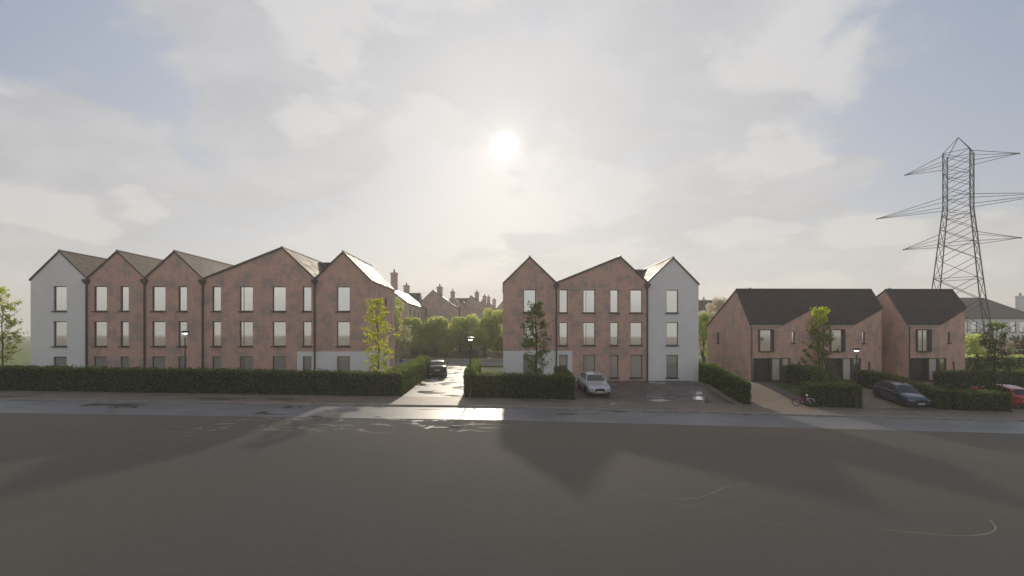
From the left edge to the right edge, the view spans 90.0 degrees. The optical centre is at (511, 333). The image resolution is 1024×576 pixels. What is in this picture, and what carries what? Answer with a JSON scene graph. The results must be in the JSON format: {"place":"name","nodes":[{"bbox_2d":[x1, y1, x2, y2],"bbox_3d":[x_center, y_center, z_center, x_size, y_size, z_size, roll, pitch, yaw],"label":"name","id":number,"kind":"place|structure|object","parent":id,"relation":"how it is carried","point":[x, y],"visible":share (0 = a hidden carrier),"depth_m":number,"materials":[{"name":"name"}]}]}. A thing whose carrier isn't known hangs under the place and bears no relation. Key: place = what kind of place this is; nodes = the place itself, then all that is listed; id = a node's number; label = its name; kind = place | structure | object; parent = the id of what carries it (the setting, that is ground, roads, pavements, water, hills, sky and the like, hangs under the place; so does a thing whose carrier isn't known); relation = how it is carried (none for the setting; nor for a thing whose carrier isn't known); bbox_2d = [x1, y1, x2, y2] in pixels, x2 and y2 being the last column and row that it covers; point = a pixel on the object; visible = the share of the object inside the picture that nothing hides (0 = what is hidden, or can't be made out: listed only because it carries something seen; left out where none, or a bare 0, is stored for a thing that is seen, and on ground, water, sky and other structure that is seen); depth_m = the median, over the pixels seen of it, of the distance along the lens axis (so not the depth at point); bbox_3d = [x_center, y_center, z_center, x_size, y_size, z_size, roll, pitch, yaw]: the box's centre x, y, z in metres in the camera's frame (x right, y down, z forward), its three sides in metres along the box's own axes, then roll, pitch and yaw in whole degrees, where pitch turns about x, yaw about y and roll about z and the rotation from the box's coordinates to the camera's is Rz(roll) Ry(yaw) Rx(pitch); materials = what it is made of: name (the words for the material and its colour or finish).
{"place":"outdoors","nodes":[
{"label":"outdoors","id":0,"kind":"place"},
{"bbox_2d":[12,360,502,365],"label":"back road","id":1,"kind":"structure","parent":0,"point":[465,362],"depth_m":68.99,"materials":[{"name":"asphalt"}]},
{"bbox_2d":[403,366,465,396],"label":"lane","id":2,"kind":"structure","parent":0,"point":[450,384],"depth_m":41.77,"materials":[{"name":"asphalt"}]},
{"bbox_2d":[428,360,447,375],"bbox_3d":[-7.300,3.287,50.139,2.120,1.428,4.762,0,3,-8],"label":"parked car","id":3,"kind":"object","parent":2,"relation":"on","point":[437,367],"visible":0.98,"depth_m":47.97,"materials":[{"name":"black paint"}]},
{"bbox_2d":[481,369,502,373],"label":"garden ground","id":4,"kind":"structure","parent":0,"point":[491,370],"depth_m":54.97,"materials":[{"name":"green plant"}]},
{"bbox_2d":[463,358,575,399],"bbox_3d":[0.393,3.467,41.245,8.176,2.674,10.751,0,0,-1],"label":"hedge","id":5,"kind":"object","parent":4,"relation":"on","point":[559,383],"visible":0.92,"depth_m":36.09,"materials":[{"name":"green plant"}]},
{"bbox_2d":[518,301,553,374],"bbox_3d":[1.804,1.016,38.400,2.649,7.035,2.315,0,0,-1],"label":"young tree","id":6,"kind":"object","parent":4,"relation":"on","point":[539,353],"visible":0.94,"depth_m":38.21,"materials":[{"name":"green plant"}]},
{"bbox_2d":[0,336,1014,411],"bbox_3d":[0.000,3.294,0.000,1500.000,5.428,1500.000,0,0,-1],"label":"ground","id":7,"kind":"structure","parent":0,"point":[22,357],"depth_m":98.69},
{"bbox_2d":[0,286,27,365],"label":"young tree","id":8,"kind":"object","parent":7,"relation":"on","point":[14,335],"visible":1,"depth_m":45.16,"materials":[{"name":"green plant"}]},
{"bbox_2d":[395,297,403,360],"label":"bushy tree","id":9,"kind":"object","parent":7,"relation":"on","point":[399,309],"visible":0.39,"depth_m":71.64,"materials":[{"name":"green plant"}]},
{"bbox_2d":[395,324,412,361],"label":"lilac bush","id":10,"kind":"object","parent":7,"relation":"on","point":[401,348],"visible":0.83,"depth_m":69.48,"materials":[{"name":"green plant"}]},
{"bbox_2d":[0,398,1023,421],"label":"kerb","id":11,"kind":"structure","parent":7,"relation":"on","point":[346,404],"depth_m":31.83,"materials":[{"name":"concrete"}]},
{"bbox_2d":[502,255,699,381],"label":"apartment building","id":12,"kind":"structure","parent":7,"relation":"on","point":[619,318],"depth_m":45.62,"materials":[{"name":"red brick"}]},
{"bbox_2d":[522,290,535,313],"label":"window","id":13,"kind":"structure","parent":12,"relation":"in","point":[528,295],"depth_m":45.59,"materials":[{"name":"white glass"}]},
{"bbox_2d":[523,322,535,345],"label":"window","id":14,"kind":"structure","parent":12,"relation":"in","point":[525,334],"depth_m":45.59,"materials":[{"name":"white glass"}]},
{"bbox_2d":[558,290,567,313],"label":"window","id":15,"kind":"structure","parent":12,"relation":"in","point":[562,293],"depth_m":45.66,"materials":[{"name":"white glass"}]},
{"bbox_2d":[558,322,567,345],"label":"window","id":16,"kind":"structure","parent":12,"relation":"in","point":[562,325],"depth_m":45.66,"materials":[{"name":"white glass"}]},
{"bbox_2d":[582,290,595,313],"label":"window","id":17,"kind":"structure","parent":12,"relation":"in","point":[588,295],"depth_m":45.71,"materials":[{"name":"white glass"}]},
{"bbox_2d":[582,322,595,345],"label":"window","id":18,"kind":"structure","parent":12,"relation":"in","point":[588,327],"depth_m":45.71,"materials":[{"name":"white glass"}]},
{"bbox_2d":[583,355,594,371],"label":"window","id":19,"kind":"structure","parent":12,"relation":"in","point":[588,360],"depth_m":45.71,"materials":[{"name":"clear glass"}]},
{"bbox_2d":[609,290,618,313],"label":"window","id":20,"kind":"structure","parent":12,"relation":"in","point":[613,293],"depth_m":45.76,"materials":[{"name":"white glass"}]},
{"bbox_2d":[609,322,618,345],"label":"window","id":21,"kind":"structure","parent":12,"relation":"in","point":[613,325],"depth_m":45.76,"materials":[{"name":"white glass"}]},
{"bbox_2d":[609,355,618,378],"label":"window","id":22,"kind":"structure","parent":12,"relation":"in","point":[613,358],"depth_m":45.76,"materials":[{"name":"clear glass"}]},
{"bbox_2d":[629,290,642,313],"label":"window","id":23,"kind":"structure","parent":12,"relation":"in","point":[635,295],"depth_m":45.80,"materials":[{"name":"white glass"}]},
{"bbox_2d":[629,322,642,345],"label":"window","id":24,"kind":"structure","parent":12,"relation":"in","point":[635,327],"depth_m":45.80,"materials":[{"name":"white glass"}]},
{"bbox_2d":[629,355,642,378],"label":"window","id":25,"kind":"structure","parent":12,"relation":"in","point":[635,360],"depth_m":45.80,"materials":[{"name":"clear glass"}]},
{"bbox_2d":[665,290,678,313],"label":"window","id":26,"kind":"structure","parent":12,"relation":"in","point":[671,295],"depth_m":45.86,"materials":[{"name":"white glass"}]},
{"bbox_2d":[665,322,678,345],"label":"window","id":27,"kind":"structure","parent":12,"relation":"in","point":[671,327],"depth_m":45.86,"materials":[{"name":"white glass"}]},
{"bbox_2d":[665,355,678,378],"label":"window","id":28,"kind":"structure","parent":12,"relation":"in","point":[671,360],"depth_m":45.86,"materials":[{"name":"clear glass"}]},
{"bbox_2d":[699,312,710,361],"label":"bushy tree","id":29,"kind":"object","parent":7,"relation":"on","point":[704,319],"visible":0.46,"depth_m":65.90,"materials":[{"name":"green plant"}]},
{"bbox_2d":[691,381,742,403],"bbox_3d":[16.103,4.630,40.824,0.600,0.799,8.940,0,0,-1],"label":"edging strip","id":30,"kind":"object","parent":7,"relation":"on","point":[720,393],"visible":1,"depth_m":39.94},
{"bbox_2d":[699,361,751,403],"bbox_3d":[17.006,3.687,43.953,1.285,2.953,15.036,0,0,2],"label":"hedge","id":31,"kind":"object","parent":7,"relation":"on","point":[722,379],"visible":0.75,"depth_m":39.56,"materials":[{"name":"green plant"}]},
{"bbox_2d":[706,288,882,383],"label":"brick house","id":32,"kind":"structure","parent":7,"relation":"on","point":[757,334],"depth_m":45.95,"materials":[{"name":"red brick"}]},
{"bbox_2d":[755,358,770,380],"bbox_3d":[22.173,3.185,45.202,1.340,1.950,0.260,0,0,-1],"label":"door","id":33,"kind":"structure","parent":32,"relation":"in","point":[762,365],"depth_m":45.26,"materials":[{"name":"wood"}]},
{"bbox_2d":[758,329,773,351],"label":"window","id":34,"kind":"structure","parent":32,"relation":"in","point":[765,337],"depth_m":45.06,"materials":[{"name":"grey glass"}]},
{"bbox_2d":[771,358,779,380],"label":"window","id":35,"kind":"structure","parent":32,"relation":"in","point":[775,362],"depth_m":45.12,"materials":[{"name":"glass"}]},
{"bbox_2d":[782,358,789,380],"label":"window","id":36,"kind":"structure","parent":32,"relation":"in","point":[785,361],"depth_m":45.20,"materials":[{"name":"grey glass"}]},
{"bbox_2d":[826,358,841,376],"bbox_3d":[28.502,3.185,45.333,1.340,1.950,0.260,0,0,-1],"label":"door","id":37,"kind":"structure","parent":32,"relation":"in","point":[837,365],"depth_m":45.41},
{"bbox_2d":[829,329,845,351],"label":"window","id":38,"kind":"structure","parent":32,"relation":"in","point":[840,334],"depth_m":45.20,"materials":[{"name":"grey glass"}]},
{"bbox_2d":[842,358,850,379],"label":"window","id":39,"kind":"structure","parent":32,"relation":"in","point":[846,362],"depth_m":45.24,"materials":[{"name":"glass"}]},
{"bbox_2d":[960,293,1023,350],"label":"white house","id":40,"kind":"structure","parent":7,"relation":"on","point":[1001,313],"depth_m":95.21,"materials":[{"name":"white paint"}]},
{"bbox_2d":[982,368,1023,387],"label":"hedge","id":41,"kind":"object","parent":7,"relation":"on","point":[1018,380],"visible":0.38,"depth_m":43.46,"materials":[{"name":"green plant"}]},
{"bbox_2d":[0,413,1023,575],"bbox_3d":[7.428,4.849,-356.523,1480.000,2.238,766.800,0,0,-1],"label":"open ground","id":42,"kind":"structure","parent":0,"point":[316,496],"depth_m":14.18,"materials":[{"name":"asphalt"}]},
{"bbox_2d":[577,475,959,504],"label":"tyre track","id":43,"kind":"structure","parent":42,"relation":"on","point":[744,483],"depth_m":15.47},
{"bbox_2d":[0,400,1023,433],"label":"road","id":44,"kind":"structure","parent":0,"point":[323,411],"depth_m":29.41,"materials":[{"name":"asphalt"}]},
{"bbox_2d":[0,390,1023,419],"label":"pavement","id":45,"kind":"structure","parent":0,"point":[15,394],"depth_m":33.93,"materials":[{"name":"concrete"}]},
{"bbox_2d":[0,0,1023,335],"label":"sky","id":46,"kind":"structure","parent":0,"point":[451,144],"materials":[{"name":"white"}]},
{"bbox_2d":[396,345,706,360],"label":"bank","id":47,"kind":"structure","parent":0,"point":[455,353],"depth_m":79.87,"materials":[{"name":"plant"}]},
{"bbox_2d":[390,269,426,329],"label":"terraced house","id":48,"kind":"structure","parent":47,"relation":"on","point":[413,307],"depth_m":85.21,"materials":[{"name":"brown brick"}]},
{"bbox_2d":[397,315,425,354],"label":"bushy tree","id":49,"kind":"object","parent":47,"relation":"on","point":[416,323],"visible":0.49,"depth_m":78.18,"materials":[{"name":"green plant"}]},
{"bbox_2d":[403,283,421,302],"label":"terraced house","id":50,"kind":"structure","parent":47,"relation":"on","point":[417,297],"depth_m":105.50,"materials":[{"name":"brick"}]},
{"bbox_2d":[412,318,438,352],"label":"bushy tree","id":51,"kind":"object","parent":47,"relation":"on","point":[428,342],"visible":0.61,"depth_m":79.71,"materials":[{"name":"green plant"}]},
{"bbox_2d":[420,284,458,323],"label":"terraced house","id":52,"kind":"structure","parent":47,"relation":"on","point":[434,303],"depth_m":99.73,"materials":[{"name":"brown brick"}]},
{"bbox_2d":[430,316,461,354],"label":"bushy tree","id":53,"kind":"object","parent":47,"relation":"on","point":[445,336],"visible":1,"depth_m":78.63,"materials":[{"name":"green plant"}]},
{"bbox_2d":[449,316,470,352],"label":"bushy tree","id":54,"kind":"object","parent":47,"relation":"on","point":[463,343],"visible":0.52,"depth_m":79.75,"materials":[{"name":"green plant"}]},
{"bbox_2d":[464,290,488,319],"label":"terraced house","id":55,"kind":"structure","parent":47,"relation":"on","point":[474,306],"depth_m":127.84,"materials":[{"name":"brick"}]},
{"bbox_2d":[467,315,501,355],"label":"bushy tree","id":56,"kind":"object","parent":47,"relation":"on","point":[484,340],"visible":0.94,"depth_m":78.00,"materials":[{"name":"green plant"}]},
{"bbox_2d":[481,308,502,353],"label":"bushy tree","id":57,"kind":"object","parent":47,"relation":"on","point":[497,329],"visible":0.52,"depth_m":78.92,"materials":[{"name":"green plant"}]},
{"bbox_2d":[575,381,733,403],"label":"forecourt","id":58,"kind":"structure","parent":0,"point":[672,391],"depth_m":39.50,"materials":[{"name":"asphalt"}]},
{"bbox_2d":[577,371,610,394],"bbox_3d":[6.325,3.765,39.814,2.120,1.428,4.762,0,5,-3],"label":"parked car","id":59,"kind":"object","parent":58,"relation":"on","point":[591,382],"visible":1,"depth_m":38.69,"materials":[{"name":"silver metal"}]},
{"bbox_2d":[750,382,804,405],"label":"driveway","id":60,"kind":"structure","parent":0,"point":[762,395],"depth_m":38.75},
{"bbox_2d":[753,382,805,405],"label":"garden path","id":61,"kind":"structure","parent":0,"point":[785,393],"depth_m":40.60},
{"bbox_2d":[765,382,800,396],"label":"front lawn","id":62,"kind":"structure","parent":0,"point":[791,388],"depth_m":42.17,"materials":[{"name":"green plant"}]},
{"bbox_2d":[800,306,840,382],"bbox_3d":[23.712,1.371,39.531,2.397,7.068,2.617,0,0,-9],"label":"young tree","id":63,"kind":"object","parent":62,"relation":"on","point":[819,317],"visible":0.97,"depth_m":39.31,"materials":[{"name":"green plant"}]},
{"bbox_2d":[786,363,863,407],"bbox_3d":[23.048,3.966,40.408,4.464,2.888,8.800,0,0,-1],"label":"hedge","id":64,"kind":"object","parent":62,"relation":"on","point":[835,390],"visible":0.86,"depth_m":36.28,"materials":[{"name":"green plant"}]},
{"bbox_2d":[862,388,939,409],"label":"driveway","id":65,"kind":"structure","parent":0,"point":[870,400],"depth_m":38.23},
{"bbox_2d":[871,380,930,406],"bbox_3d":[29.302,4.471,38.625,2.060,1.487,4.022,0,7,-1],"label":"parked car","id":66,"kind":"object","parent":65,"relation":"on","point":[903,394],"visible":1,"depth_m":37.96,"materials":[{"name":"blue paint"}]},
{"bbox_2d":[1011,406,1023,411],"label":"driveway","id":67,"kind":"structure","parent":0,"point":[1018,409],"depth_m":37.61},
{"bbox_2d":[931,368,987,390],"bbox_3d":[38.040,3.971,43.444,4.396,1.999,1.193,0,0,-1],"label":"hedge","id":68,"kind":"object","parent":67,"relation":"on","point":[956,379],"visible":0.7,"depth_m":43.06,"materials":[{"name":"green plant"}]},
{"bbox_2d":[970,321,1019,390],"bbox_3d":[36.240,2.251,38.620,2.642,6.460,2.511,0,0,-1],"label":"young tree","id":69,"kind":"object","parent":67,"relation":"on","point":[998,363],"visible":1,"depth_m":38.44,"materials":[{"name":"green plant"}]},
{"bbox_2d":[969,384,1023,406],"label":"parked car","id":70,"kind":"object","parent":67,"relation":"on","point":[1017,392],"visible":0.27,"depth_m":37.94,"materials":[{"name":"red paint"}]},
{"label":"side ground","id":71,"kind":"structure","parent":0,"visible":0},
{"bbox_2d":[705,297,726,313],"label":"blossom tree","id":72,"kind":"object","parent":71,"relation":"on","point":[716,305],"visible":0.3,"depth_m":82.31,"materials":[{"name":"beige plant"}]},
{"bbox_2d":[876,288,966,386],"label":"brick house","id":73,"kind":"structure","parent":71,"relation":"on","point":[923,334],"depth_m":46.12,"materials":[{"name":"red brick"}]},
{"bbox_2d":[912,358,927,379],"bbox_3d":[36.230,3.185,45.495,1.340,1.950,0.260,0,0,-1],"label":"door","id":74,"kind":"structure","parent":73,"relation":"in","point":[919,365],"depth_m":45.56,"materials":[{"name":"wood"}]},
{"bbox_2d":[916,329,931,351],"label":"window","id":75,"kind":"structure","parent":73,"relation":"in","point":[923,336],"depth_m":45.35,"materials":[{"name":"grey glass"}]},
{"bbox_2d":[928,358,936,379],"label":"window","id":76,"kind":"structure","parent":73,"relation":"in","point":[932,362],"depth_m":45.41,"materials":[{"name":"glass"}]},
{"bbox_2d":[876,137,1023,348],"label":"electricity pylon","id":77,"kind":"object","parent":71,"relation":"on","point":[973,154],"visible":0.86,"depth_m":75.75,"materials":[{"name":"metal"}]},
{"bbox_2d":[965,332,992,355],"bbox_3d":[54.735,2.241,61.309,4.152,4.954,4.275,0,0,-1],"label":"bushy tree","id":78,"kind":"object","parent":71,"relation":"on","point":[972,347],"visible":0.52,"depth_m":60.24,"materials":[{"name":"green plant"}]},
{"bbox_2d":[965,354,1023,370],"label":"hedge","id":79,"kind":"object","parent":71,"relation":"on","point":[969,364],"visible":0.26,"depth_m":53.11,"materials":[{"name":"green plant"}]},
{"bbox_2d":[990,338,1020,354],"bbox_3d":[56.975,2.567,59.036,2.964,4.309,2.818,0,0,-31],"label":"flowering tree","id":80,"kind":"object","parent":71,"relation":"on","point":[1009,345],"visible":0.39,"depth_m":58.67,"materials":[{"name":"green plant"}]},
{"bbox_2d":[1011,329,1023,354],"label":"bushy tree","id":81,"kind":"object","parent":71,"relation":"on","point":[1015,341],"visible":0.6,"depth_m":57.58,"materials":[{"name":"green plant"}]},
{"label":"front lawn","id":82,"kind":"structure","parent":0,"visible":0},
{"bbox_2d":[854,369,951,409],"bbox_3d":[30.969,4.335,41.303,1.294,2.521,9.331,0,0,-1],"label":"hedge","id":83,"kind":"object","parent":82,"relation":"on","point":[939,397],"visible":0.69,"depth_m":38.91,"materials":[{"name":"green plant"}]},
{"bbox_2d":[949,388,1013,411],"bbox_3d":[33.818,4.856,37.011,4.143,1.748,1.288,0,0,-1],"label":"hedge","id":84,"kind":"object","parent":82,"relation":"on","point":[978,400],"visible":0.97,"depth_m":36.58,"materials":[{"name":"green plant"}]},
{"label":"garden lawn","id":85,"kind":"structure","parent":0,"visible":0},
{"bbox_2d":[29,246,395,372],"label":"apartment building","id":86,"kind":"structure","parent":85,"relation":"on","point":[281,308],"depth_m":42.38,"materials":[{"name":"red brick"}]},
{"bbox_2d":[51,286,66,311],"bbox_3d":[-37.184,-2.820,42.130,1.256,2.130,0.290,0,0,-1],"label":"window","id":87,"kind":"structure","parent":86,"relation":"in","point":[60,291],"depth_m":42.24,"materials":[{"name":"clear glass"}]},
{"bbox_2d":[51,321,66,346],"bbox_3d":[-37.184,0.080,42.130,1.256,2.130,0.290,0,0,-1],"label":"window","id":88,"kind":"structure","parent":86,"relation":"in","point":[60,326],"depth_m":42.24,"materials":[{"name":"clear glass"}]},
{"bbox_2d":[91,286,107,311],"bbox_3d":[-33.929,-2.820,42.197,1.243,2.130,0.290,0,0,-1],"label":"window","id":89,"kind":"structure","parent":86,"relation":"in","point":[100,291],"depth_m":42.31,"materials":[{"name":"clear glass"}]},
{"bbox_2d":[91,321,107,346],"bbox_3d":[-33.929,0.080,42.197,1.243,2.130,0.290,0,0,-1],"label":"window","id":90,"kind":"structure","parent":86,"relation":"in","point":[100,326],"depth_m":42.31,"materials":[{"name":"clear glass"}]},
{"bbox_2d":[118,286,128,311],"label":"window","id":91,"kind":"structure","parent":86,"relation":"in","point":[124,289],"depth_m":42.35,"materials":[{"name":"clear glass"}]},
{"bbox_2d":[118,321,128,346],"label":"window","id":92,"kind":"structure","parent":86,"relation":"in","point":[124,324],"depth_m":42.35,"materials":[{"name":"clear glass"}]},
{"bbox_2d":[150,286,165,311],"bbox_3d":[-29.189,-2.820,42.296,1.265,2.130,0.290,0,0,-1],"label":"window","id":93,"kind":"structure","parent":86,"relation":"in","point":[158,291],"depth_m":42.41,"materials":[{"name":"clear glass"}]},
{"bbox_2d":[150,321,165,346],"bbox_3d":[-29.189,0.080,42.296,1.265,2.130,0.290,0,0,-1],"label":"window","id":94,"kind":"structure","parent":86,"relation":"in","point":[158,326],"depth_m":42.41,"materials":[{"name":"clear glass"}]},
{"bbox_2d":[176,286,187,311],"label":"window","id":95,"kind":"structure","parent":86,"relation":"in","point":[182,289],"depth_m":42.45,"materials":[{"name":"clear glass"}]},
{"bbox_2d":[176,321,187,346],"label":"window","id":96,"kind":"structure","parent":86,"relation":"in","point":[182,324],"depth_m":42.45,"materials":[{"name":"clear glass"}]},
{"bbox_2d":[210,286,221,311],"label":"window","id":97,"kind":"structure","parent":86,"relation":"in","point":[216,289],"depth_m":42.51,"materials":[{"name":"clear glass"}]},
{"bbox_2d":[210,321,221,346],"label":"window","id":98,"kind":"structure","parent":86,"relation":"in","point":[216,324],"depth_m":42.51,"materials":[{"name":"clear glass"}]},
{"bbox_2d":[238,287,253,311],"bbox_3d":[-22.042,-2.820,42.445,1.260,2.130,0.290,0,0,-1],"label":"window","id":99,"kind":"structure","parent":86,"relation":"in","point":[246,293],"depth_m":42.56,"materials":[{"name":"clear glass"}]},
{"bbox_2d":[238,321,253,346],"bbox_3d":[-22.042,0.080,42.445,1.260,2.130,0.290,0,0,-1],"label":"window","id":100,"kind":"structure","parent":86,"relation":"in","point":[246,327],"depth_m":42.56,"materials":[{"name":"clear glass"}]},
{"bbox_2d":[240,356,252,370],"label":"window","id":101,"kind":"structure","parent":86,"relation":"in","point":[246,362],"depth_m":42.56,"materials":[{"name":"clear glass"}]},
{"bbox_2d":[271,287,285,311],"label":"window","id":102,"kind":"structure","parent":86,"relation":"in","point":[279,293],"depth_m":42.61,"materials":[{"name":"clear glass"}]},
{"bbox_2d":[271,321,285,346],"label":"window","id":103,"kind":"structure","parent":86,"relation":"in","point":[279,327],"depth_m":42.61,"materials":[{"name":"white glass"}]},
{"bbox_2d":[273,356,285,369],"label":"window","id":104,"kind":"structure","parent":86,"relation":"in","point":[279,362],"depth_m":42.61,"materials":[{"name":"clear glass"}]},
{"bbox_2d":[301,287,311,311],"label":"window","id":105,"kind":"structure","parent":86,"relation":"in","point":[306,290],"depth_m":42.66,"materials":[{"name":"white glass"}]},
{"bbox_2d":[301,321,311,346],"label":"window","id":106,"kind":"structure","parent":86,"relation":"in","point":[306,325],"depth_m":42.66,"materials":[{"name":"white glass"}]},
{"bbox_2d":[335,287,350,311],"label":"window","id":107,"kind":"structure","parent":86,"relation":"in","point":[343,293],"depth_m":42.73,"materials":[{"name":"white glass"}]},
{"bbox_2d":[335,322,350,346],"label":"window","id":108,"kind":"structure","parent":86,"relation":"in","point":[343,328],"depth_m":42.73,"materials":[{"name":"white glass"}]},
{"bbox_2d":[337,356,349,371],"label":"window","id":109,"kind":"structure","parent":86,"relation":"in","point":[343,362],"depth_m":42.73,"materials":[{"name":"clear glass"}]},
{"bbox_2d":[0,355,429,395],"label":"hedge","id":110,"kind":"object","parent":85,"relation":"on","point":[402,379],"visible":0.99,"depth_m":35.65,"materials":[{"name":"green plant"}]},
{"bbox_2d":[361,297,399,372],"bbox_3d":[-10.068,0.832,38.198,2.869,7.051,2.534,0,0,34],"label":"young tree","id":111,"kind":"object","parent":85,"relation":"on","point":[377,320],"visible":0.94,"depth_m":38.12,"materials":[{"name":"green plant"}]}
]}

